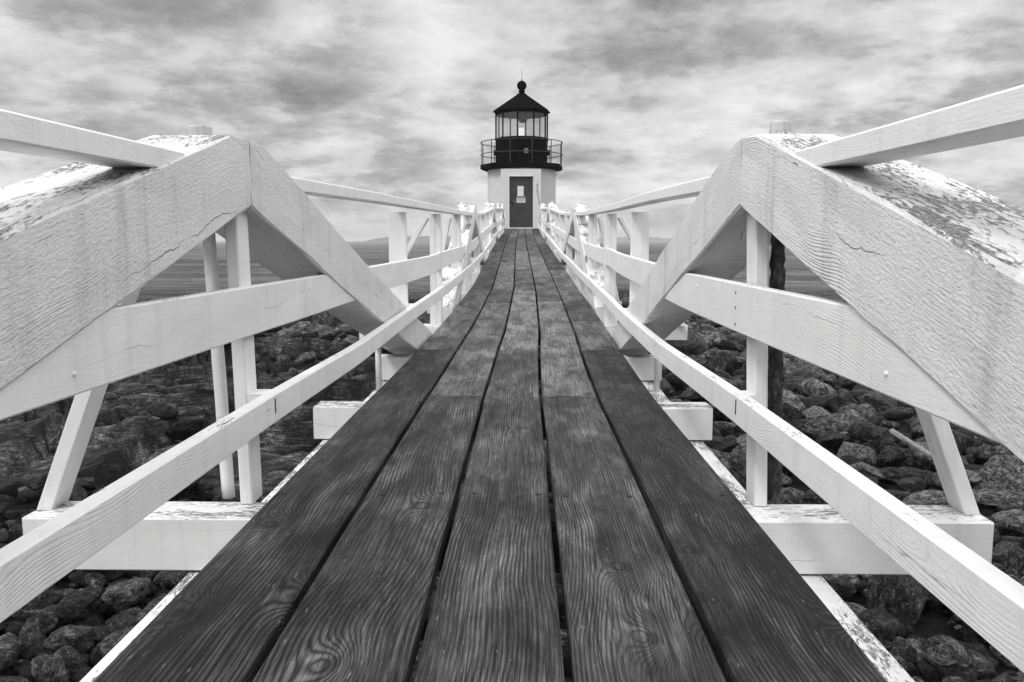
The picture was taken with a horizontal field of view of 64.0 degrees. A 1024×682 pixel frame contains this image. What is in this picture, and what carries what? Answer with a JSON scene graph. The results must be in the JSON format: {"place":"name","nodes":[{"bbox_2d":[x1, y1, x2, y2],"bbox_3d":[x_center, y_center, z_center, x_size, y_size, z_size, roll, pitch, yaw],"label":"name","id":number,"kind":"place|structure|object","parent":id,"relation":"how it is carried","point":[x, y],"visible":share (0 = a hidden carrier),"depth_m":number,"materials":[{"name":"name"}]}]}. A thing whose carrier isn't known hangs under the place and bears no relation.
{"place":"outdoors","nodes":[
{"label":"outdoors","id":0,"kind":"place"},
{"bbox_2d":[363,236,450,241],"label":"hills","id":1,"kind":"structure","parent":0,"point":[419,239],"depth_m":1706.01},
{"bbox_2d":[137,241,842,300],"bbox_3d":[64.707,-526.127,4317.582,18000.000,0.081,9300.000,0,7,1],"label":"sea","id":2,"kind":"structure","parent":0,"point":[183,275],"depth_m":98.88,"materials":[{"name":"liquid"}]},
{"bbox_2d":[0,311,1017,681],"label":"ground","id":3,"kind":"structure","parent":0,"point":[30,443],"depth_m":9.78,"materials":[{"name":"stone"}]},
{"bbox_2d":[0,637,18,670],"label":"boulder","id":4,"kind":"object","parent":3,"relation":"on","point":[9,651],"visible":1,"depth_m":5.62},
{"bbox_2d":[0,676,29,681],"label":"boulder","id":5,"kind":"object","parent":3,"relation":"on","point":[12,679],"visible":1,"depth_m":5.21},
{"bbox_2d":[8,524,22,541],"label":"boulder","id":6,"kind":"object","parent":3,"relation":"on","point":[15,532],"visible":0.38,"depth_m":7.57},
{"bbox_2d":[9,599,40,616],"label":"boulder","id":7,"kind":"object","parent":3,"relation":"on","point":[33,604],"visible":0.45,"depth_m":6.51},
{"bbox_2d":[14,630,46,656],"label":"boulder","id":8,"kind":"object","parent":3,"relation":"on","point":[25,640],"visible":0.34,"depth_m":5.92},
{"bbox_2d":[19,621,52,635],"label":"boulder","id":9,"kind":"object","parent":3,"relation":"on","point":[29,627],"visible":0.33,"depth_m":6.13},
{"bbox_2d":[33,643,46,654],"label":"boulder","id":10,"kind":"object","parent":3,"relation":"on","point":[39,648],"visible":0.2,"depth_m":5.84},
{"bbox_2d":[33,605,61,633],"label":"boulder","id":11,"kind":"object","parent":3,"relation":"on","point":[47,620],"visible":0.92,"depth_m":6.14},
{"bbox_2d":[34,588,63,606],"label":"boulder","id":12,"kind":"object","parent":3,"relation":"on","point":[49,597],"visible":0.54,"depth_m":6.59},
{"bbox_2d":[31,654,69,681],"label":"boulder","id":13,"kind":"object","parent":3,"relation":"on","point":[47,668],"visible":0.93,"depth_m":5.47,"materials":[{"name":"stone"}]},
{"bbox_2d":[51,646,88,672],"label":"boulder","id":14,"kind":"object","parent":3,"relation":"on","point":[74,659],"visible":0.62,"depth_m":5.61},
{"bbox_2d":[69,485,88,500],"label":"boulder","id":15,"kind":"object","parent":3,"relation":"on","point":[78,493],"visible":0.45,"depth_m":8.10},
{"bbox_2d":[73,477,95,490],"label":"boulder","id":16,"kind":"object","parent":3,"relation":"on","point":[87,483],"visible":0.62,"depth_m":8.45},
{"bbox_2d":[77,614,105,626],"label":"boulder","id":17,"kind":"object","parent":3,"relation":"on","point":[95,620],"visible":0.49,"depth_m":6.21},
{"bbox_2d":[90,626,121,641],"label":"boulder","id":18,"kind":"object","parent":3,"relation":"on","point":[101,633],"visible":0.56,"depth_m":5.97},
{"bbox_2d":[105,404,139,424],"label":"boulder","id":19,"kind":"object","parent":3,"relation":"on","point":[117,414],"visible":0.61,"depth_m":10.32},
{"bbox_2d":[110,614,136,625],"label":"boulder","id":20,"kind":"object","parent":3,"relation":"on","point":[118,619],"visible":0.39,"depth_m":6.14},
{"bbox_2d":[112,601,142,613],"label":"boulder","id":21,"kind":"object","parent":3,"relation":"on","point":[118,608],"visible":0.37,"depth_m":6.37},
{"bbox_2d":[99,578,149,606],"bbox_3d":[-3.035,1.991,6.498,0.295,0.192,0.374,-2,9,13],"label":"boulder","id":22,"kind":"object","parent":21,"relation":"on","point":[134,591],"visible":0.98,"depth_m":6.38,"materials":[{"name":"stone"}]},
{"bbox_2d":[120,619,137,628],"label":"boulder","id":23,"kind":"object","parent":3,"relation":"on","point":[130,623],"visible":0.16,"depth_m":6.09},
{"bbox_2d":[158,570,191,590],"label":"boulder","id":24,"kind":"object","parent":3,"relation":"on","point":[170,580],"visible":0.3,"depth_m":6.64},
{"bbox_2d":[168,478,199,500],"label":"boulder","id":25,"kind":"object","parent":3,"relation":"on","point":[194,485],"visible":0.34,"depth_m":8.20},
{"bbox_2d":[163,415,208,440],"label":"boulder","id":26,"kind":"object","parent":3,"relation":"on","point":[183,429],"visible":0.84,"depth_m":9.72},
{"bbox_2d":[254,342,273,360],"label":"boulder","id":27,"kind":"object","parent":3,"relation":"on","point":[262,349],"visible":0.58,"depth_m":16.94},
{"bbox_2d":[289,321,314,331],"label":"boulder","id":28,"kind":"object","parent":3,"relation":"on","point":[307,326],"visible":0.4,"depth_m":25.17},
{"bbox_2d":[311,325,336,340],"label":"boulder","id":29,"kind":"object","parent":3,"relation":"on","point":[327,333],"visible":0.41,"depth_m":19.17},
{"bbox_2d":[312,311,344,328],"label":"boulder","id":30,"kind":"object","parent":3,"relation":"on","point":[327,318],"visible":0.16,"depth_m":26.90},
{"bbox_2d":[335,340,374,356],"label":"boulder","id":31,"kind":"object","parent":3,"relation":"on","point":[342,345],"visible":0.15,"depth_m":16.51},
{"bbox_2d":[22,228,993,681],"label":"footbridge","id":32,"kind":"object","parent":3,"relation":"on","point":[344,542],"visible":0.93,"depth_m":1.94,"materials":[{"name":"grey wood"}]},
{"bbox_2d":[0,109,506,622],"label":"wooden railing","id":33,"kind":"object","parent":32,"relation":"on","point":[100,231],"visible":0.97,"depth_m":1.72,"materials":[{"name":"wood"}]},
{"bbox_2d":[537,84,1023,672],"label":"wooden railing","id":34,"kind":"object","parent":32,"relation":"on","point":[919,268],"visible":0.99,"depth_m":1.46,"materials":[{"name":"wood"}]},
{"bbox_2d":[0,290,1023,681],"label":"rubble","id":35,"kind":"object","parent":3,"relation":"on","point":[896,418],"visible":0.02,"depth_m":8.42,"materials":[{"name":"stone"}]},
{"bbox_2d":[43,624,94,650],"bbox_3d":[-3.185,2.156,5.917,0.348,0.213,0.271,2,-8,-22],"label":"boulder","id":36,"kind":"object","parent":35,"relation":"on","point":[73,636],"visible":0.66,"depth_m":5.82,"materials":[{"name":"stone"}]},
{"bbox_2d":[57,585,105,623],"bbox_3d":[-3.381,2.047,6.390,0.320,0.242,0.394,2,7,18],"label":"boulder","id":37,"kind":"object","parent":35,"relation":"on","point":[96,591],"visible":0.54,"depth_m":6.36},
{"bbox_2d":[55,595,108,620],"bbox_3d":[-3.313,2.047,6.315,0.358,0.202,0.244,-5,19,-17],"label":"boulder","id":38,"kind":"object","parent":37,"relation":"on","point":[81,608],"visible":0.99,"depth_m":6.22,"materials":[{"name":"stone"}]},
{"bbox_2d":[96,626,133,657],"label":"boulder","id":39,"kind":"object","parent":35,"relation":"on","point":[108,644],"visible":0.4,"depth_m":5.72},
{"bbox_2d":[782,473,791,486],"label":"boulder","id":40,"kind":"object","parent":35,"relation":"on","point":[786,480],"visible":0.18,"depth_m":9.40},
{"bbox_2d":[799,378,836,396],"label":"boulder","id":41,"kind":"object","parent":35,"relation":"on","point":[809,387],"visible":0.64,"depth_m":14.25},
{"bbox_2d":[958,429,987,446],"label":"boulder","id":42,"kind":"object","parent":35,"relation":"on","point":[975,437],"visible":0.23,"depth_m":11.08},
{"bbox_2d":[972,488,1022,511],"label":"boulder","id":43,"kind":"object","parent":35,"relation":"on","point":[996,500],"visible":0.85,"depth_m":8.35,"materials":[{"name":"stone"}]},
{"bbox_2d":[480,78,562,292],"bbox_3d":[0.394,-5.616,33.564,3.800,10.720,3.800,0,7,1],"label":"lighthouse","id":44,"kind":"object","parent":3,"relation":"on","point":[521,171],"visible":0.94,"depth_m":32.29,"materials":[{"name":"brick"}]},
{"bbox_2d":[510,176,532,227],"bbox_3d":[0.358,-5.404,31.857,0.908,1.981,0.100,0,7,1],"label":"door","id":45,"kind":"structure","parent":44,"relation":"in","point":[521,187],"depth_m":31.85,"materials":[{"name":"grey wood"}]},
{"bbox_2d":[617,288,629,297],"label":"boulder","id":46,"kind":"object","parent":3,"relation":"on","point":[624,292],"visible":0.07,"depth_m":45.56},
{"bbox_2d":[666,332,709,355],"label":"boulder","id":47,"kind":"object","parent":3,"relation":"on","point":[693,344],"visible":0.5,"depth_m":18.82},
{"bbox_2d":[672,355,709,372],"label":"boulder","id":48,"kind":"object","parent":3,"relation":"on","point":[702,361],"visible":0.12,"depth_m":16.35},
{"bbox_2d":[679,387,708,402],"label":"boulder","id":49,"kind":"object","parent":3,"relation":"on","point":[691,394],"visible":0.27,"depth_m":14.32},
{"bbox_2d":[688,322,717,337],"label":"boulder","id":50,"kind":"object","parent":3,"relation":"on","point":[696,329],"visible":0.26,"depth_m":22.04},
{"bbox_2d":[703,435,722,447],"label":"boulder","id":51,"kind":"object","parent":3,"relation":"on","point":[715,440],"visible":0.13,"depth_m":10.98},
{"bbox_2d":[700,331,726,349],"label":"boulder","id":52,"kind":"object","parent":3,"relation":"on","point":[711,339],"visible":0.63,"depth_m":19.97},
{"bbox_2d":[708,402,724,421],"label":"boulder","id":53,"kind":"object","parent":3,"relation":"on","point":[718,414],"visible":0.27,"depth_m":12.69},
{"bbox_2d":[699,349,739,375],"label":"boulder","id":54,"kind":"object","parent":3,"relation":"on","point":[727,361],"visible":0.61,"depth_m":17.35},
{"bbox_2d":[712,435,737,452],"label":"boulder","id":55,"kind":"object","parent":3,"relation":"on","point":[728,444],"visible":0.56,"depth_m":10.87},
{"bbox_2d":[712,421,738,436],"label":"boulder","id":56,"kind":"object","parent":3,"relation":"on","point":[725,429],"visible":0.62,"depth_m":11.76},
{"bbox_2d":[717,327,737,335],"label":"boulder","id":57,"kind":"object","parent":3,"relation":"on","point":[724,331],"visible":0.11,"depth_m":24.65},
{"bbox_2d":[715,451,745,480],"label":"boulder","id":58,"kind":"object","parent":3,"relation":"on","point":[736,463],"visible":0.41,"depth_m":9.51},
{"bbox_2d":[728,470,745,489],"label":"boulder","id":59,"kind":"object","parent":3,"relation":"on","point":[739,479],"visible":0.21,"depth_m":9.07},
{"bbox_2d":[728,332,746,347],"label":"boulder","id":60,"kind":"object","parent":3,"relation":"on","point":[739,338],"visible":0.39,"depth_m":21.83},
{"bbox_2d":[731,442,745,453],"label":"boulder","id":61,"kind":"object","parent":3,"relation":"on","point":[740,448],"visible":0.17,"depth_m":10.26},
{"bbox_2d":[736,380,746,389],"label":"boulder","id":62,"kind":"object","parent":3,"relation":"on","point":[741,385],"visible":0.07,"depth_m":13.86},
{"bbox_2d":[768,358,791,375],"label":"boulder","id":63,"kind":"object","parent":3,"relation":"on","point":[787,363],"visible":0.15,"depth_m":17.29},
{"bbox_2d":[767,487,804,503],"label":"boulder","id":64,"kind":"object","parent":3,"relation":"on","point":[790,495],"visible":0.27,"depth_m":8.49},
{"bbox_2d":[783,403,802,420],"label":"boulder","id":65,"kind":"object","parent":3,"relation":"on","point":[792,413],"visible":0.66,"depth_m":12.98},
{"bbox_2d":[782,390,805,411],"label":"boulder","id":66,"kind":"object","parent":3,"relation":"on","point":[791,398],"visible":0.31,"depth_m":13.11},
{"bbox_2d":[784,369,821,394],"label":"boulder","id":67,"kind":"object","parent":3,"relation":"on","point":[794,379],"visible":0.45,"depth_m":15.28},
{"bbox_2d":[783,358,825,379],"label":"boulder","id":68,"kind":"object","parent":3,"relation":"on","point":[798,364],"visible":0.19,"depth_m":16.27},
{"bbox_2d":[802,406,833,419],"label":"boulder","id":69,"kind":"object","parent":3,"relation":"on","point":[814,412],"visible":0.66,"depth_m":12.73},
{"bbox_2d":[809,491,827,503],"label":"boulder","id":70,"kind":"object","parent":3,"relation":"on","point":[815,498],"visible":0.16,"depth_m":8.76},
{"bbox_2d":[797,418,850,444],"bbox_3d":[4.399,1.266,11.561,0.738,0.370,0.486,8,-6,12],"label":"boulder","id":71,"kind":"object","parent":3,"relation":"on","point":[815,429],"visible":0.75,"depth_m":11.41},
{"bbox_2d":[817,373,835,388],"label":"boulder","id":72,"kind":"object","parent":3,"relation":"on","point":[829,380],"visible":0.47,"depth_m":15.14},
{"bbox_2d":[814,432,843,447],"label":"boulder","id":73,"kind":"object","parent":3,"relation":"on","point":[834,439],"visible":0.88,"depth_m":11.08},
{"bbox_2d":[821,574,852,596],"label":"boulder","id":74,"kind":"object","parent":3,"relation":"on","point":[841,586],"visible":0.56,"depth_m":6.68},
{"bbox_2d":[821,574,859,600],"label":"boulder","id":75,"kind":"object","parent":3,"relation":"on","point":[855,580],"visible":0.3,"depth_m":6.76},
{"bbox_2d":[827,391,858,411],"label":"boulder","id":76,"kind":"object","parent":3,"relation":"on","point":[837,401],"visible":0.59,"depth_m":13.41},
{"bbox_2d":[836,402,858,413],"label":"boulder","id":77,"kind":"object","parent":3,"relation":"on","point":[850,405],"visible":0.39,"depth_m":13.26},
{"bbox_2d":[840,409,865,424],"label":"boulder","id":78,"kind":"object","parent":3,"relation":"on","point":[849,416],"visible":0.51,"depth_m":12.47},
{"bbox_2d":[845,602,865,614],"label":"boulder","id":79,"kind":"object","parent":3,"relation":"on","point":[856,609],"visible":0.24,"depth_m":6.21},
{"bbox_2d":[836,442,876,465],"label":"boulder","id":80,"kind":"object","parent":3,"relation":"on","point":[866,454],"visible":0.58,"depth_m":10.34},
{"bbox_2d":[847,422,882,442],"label":"boulder","id":81,"kind":"object","parent":3,"relation":"on","point":[864,432],"visible":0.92,"depth_m":11.27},
{"bbox_2d":[856,403,876,421],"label":"boulder","id":82,"kind":"object","parent":3,"relation":"on","point":[866,412],"visible":0.45,"depth_m":12.76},
{"bbox_2d":[849,462,885,479],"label":"boulder","id":83,"kind":"object","parent":3,"relation":"on","point":[863,468],"visible":0.6,"depth_m":9.46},
{"bbox_2d":[856,608,898,640],"bbox_3d":[2.659,2.089,5.996,0.312,0.251,0.307,7,10,44],"label":"boulder","id":84,"kind":"object","parent":3,"relation":"on","point":[880,624],"visible":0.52,"depth_m":5.90,"materials":[{"name":"stone"}]},
{"bbox_2d":[858,391,897,412],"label":"boulder","id":85,"kind":"object","parent":3,"relation":"on","point":[877,401],"visible":0.7,"depth_m":13.80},
{"bbox_2d":[867,440,901,451],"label":"boulder","id":86,"kind":"object","parent":3,"relation":"on","point":[875,444],"visible":0.42,"depth_m":10.60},
{"bbox_2d":[876,446,906,466],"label":"boulder","id":87,"kind":"object","parent":3,"relation":"on","point":[889,456],"visible":0.96,"depth_m":10.27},
{"bbox_2d":[867,575,925,627],"bbox_3d":[3.031,2.087,6.477,0.421,0.792,0.731,4,14,30],"label":"boulder","id":88,"kind":"object","parent":3,"relation":"on","point":[901,599],"visible":0.52,"depth_m":6.26,"materials":[{"name":"stone"}]},
{"bbox_2d":[885,490,911,501],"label":"boulder","id":89,"kind":"object","parent":3,"relation":"on","point":[900,495],"visible":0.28,"depth_m":8.76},
{"bbox_2d":[889,644,916,664],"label":"boulder","id":90,"kind":"object","parent":3,"relation":"on","point":[907,652],"visible":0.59,"depth_m":5.73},
{"bbox_2d":[876,467,935,489],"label":"boulder","id":91,"kind":"object","parent":3,"relation":"on","point":[893,476],"visible":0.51,"depth_m":9.61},
{"bbox_2d":[906,638,925,662],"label":"boulder","id":92,"kind":"object","parent":3,"relation":"on","point":[917,645],"visible":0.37,"depth_m":5.83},
{"bbox_2d":[908,442,929,465],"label":"boulder","id":93,"kind":"object","parent":3,"relation":"on","point":[916,455],"visible":0.32,"depth_m":10.39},
{"bbox_2d":[902,489,947,504],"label":"boulder","id":94,"kind":"object","parent":3,"relation":"on","point":[931,497],"visible":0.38,"depth_m":8.45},
{"bbox_2d":[921,455,936,472],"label":"boulder","id":95,"kind":"object","parent":3,"relation":"on","point":[927,465],"visible":0.3,"depth_m":9.97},
{"bbox_2d":[910,418,951,437],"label":"boulder","id":96,"kind":"object","parent":3,"relation":"on","point":[916,430],"visible":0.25,"depth_m":11.87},
{"bbox_2d":[931,473,943,490],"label":"boulder","id":97,"kind":"object","parent":3,"relation":"on","point":[935,479],"visible":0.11,"depth_m":9.18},
{"bbox_2d":[926,456,968,468],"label":"boulder","id":98,"kind":"object","parent":3,"relation":"on","point":[965,463],"visible":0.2,"depth_m":9.84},
{"bbox_2d":[925,639,975,666],"bbox_3d":[3.031,2.168,5.616,0.319,0.232,0.303,13,20,-30],"label":"boulder","id":99,"kind":"object","parent":3,"relation":"on","point":[951,651],"visible":0.84,"depth_m":5.53,"materials":[{"name":"stone"}]},
{"bbox_2d":[942,676,969,681],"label":"boulder","id":100,"kind":"object","parent":3,"relation":"on","point":[947,678],"visible":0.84,"depth_m":5.37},
{"bbox_2d":[936,664,978,681],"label":"boulder","id":101,"kind":"object","parent":3,"relation":"on","point":[970,673],"visible":0.81,"depth_m":5.46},
{"bbox_2d":[933,469,982,487],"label":"boulder","id":102,"kind":"object","parent":3,"relation":"on","point":[973,478],"visible":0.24,"depth_m":9.02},
{"bbox_2d":[889,428,932,459],"bbox_3d":[4.953,1.282,10.059,0.082,0.134,1.303,0,7,1],"label":"driftwood","id":103,"kind":"object","parent":102,"relation":"on","point":[908,441],"visible":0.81,"depth_m":10.14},
{"bbox_2d":[951,429,973,455],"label":"boulder","id":104,"kind":"object","parent":3,"relation":"on","point":[964,442],"visible":0.34,"depth_m":11.06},
{"bbox_2d":[958,641,994,658],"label":"boulder","id":105,"kind":"object","parent":3,"relation":"on","point":[980,648],"visible":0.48,"depth_m":5.82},
{"bbox_2d":[963,623,989,646],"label":"boulder","id":106,"kind":"object","parent":3,"relation":"on","point":[968,636],"visible":0.38,"depth_m":6.03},
{"bbox_2d":[969,650,985,662],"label":"boulder","id":107,"kind":"object","parent":3,"relation":"on","point":[978,657],"visible":0.28,"depth_m":5.63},
{"bbox_2d":[975,661,996,679],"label":"boulder","id":108,"kind":"object","parent":3,"relation":"on","point":[986,669],"visible":0.52,"depth_m":5.48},
{"bbox_2d":[973,438,999,446],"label":"boulder","id":109,"kind":"object","parent":3,"relation":"on","point":[987,442],"visible":0.22,"depth_m":10.86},
{"bbox_2d":[977,444,996,461],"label":"boulder","id":110,"kind":"object","parent":3,"relation":"on","point":[987,452],"visible":0.56,"depth_m":10.66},
{"bbox_2d":[992,529,1000,546],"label":"boulder","id":111,"kind":"object","parent":3,"relation":"on","point":[996,537],"visible":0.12,"depth_m":7.67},
{"bbox_2d":[973,460,1023,505],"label":"boulder","id":112,"kind":"object","parent":3,"relation":"on","point":[1001,475],"visible":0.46,"depth_m":8.90,"materials":[{"name":"stone"}]},
{"bbox_2d":[991,562,1011,573],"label":"boulder","id":113,"kind":"object","parent":3,"relation":"on","point":[1002,568],"visible":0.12,"depth_m":6.77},
{"bbox_2d":[984,455,1023,466],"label":"boulder","id":114,"kind":"object","parent":3,"relation":"on","point":[1014,460],"visible":0.15,"depth_m":9.82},
{"bbox_2d":[995,444,1014,455],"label":"boulder","id":115,"kind":"object","parent":3,"relation":"on","point":[1000,449],"visible":0.3,"depth_m":10.49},
{"bbox_2d":[991,540,1023,580],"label":"boulder","id":116,"kind":"object","parent":3,"relation":"on","point":[1008,555],"visible":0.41,"depth_m":7.05,"materials":[{"name":"stone"}]},
{"bbox_2d":[991,509,1023,536],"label":"boulder","id":117,"kind":"object","parent":3,"relation":"on","point":[1009,522],"visible":0.84,"depth_m":7.88,"materials":[{"name":"stone"}]},
{"bbox_2d":[1000,536,1023,549],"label":"boulder","id":118,"kind":"object","parent":3,"relation":"on","point":[1019,541],"visible":0.38,"depth_m":7.47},
{"bbox_2d":[0,0,1023,240],"label":"sky","id":119,"kind":"structure","parent":0,"point":[399,98],"materials":[{"name":"grey"}]},
{"bbox_2d":[598,236,670,241],"bbox_3d":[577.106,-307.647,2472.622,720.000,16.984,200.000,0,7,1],"label":"hills","id":120,"kind":"structure","parent":0,"point":[626,239],"depth_m":2391.33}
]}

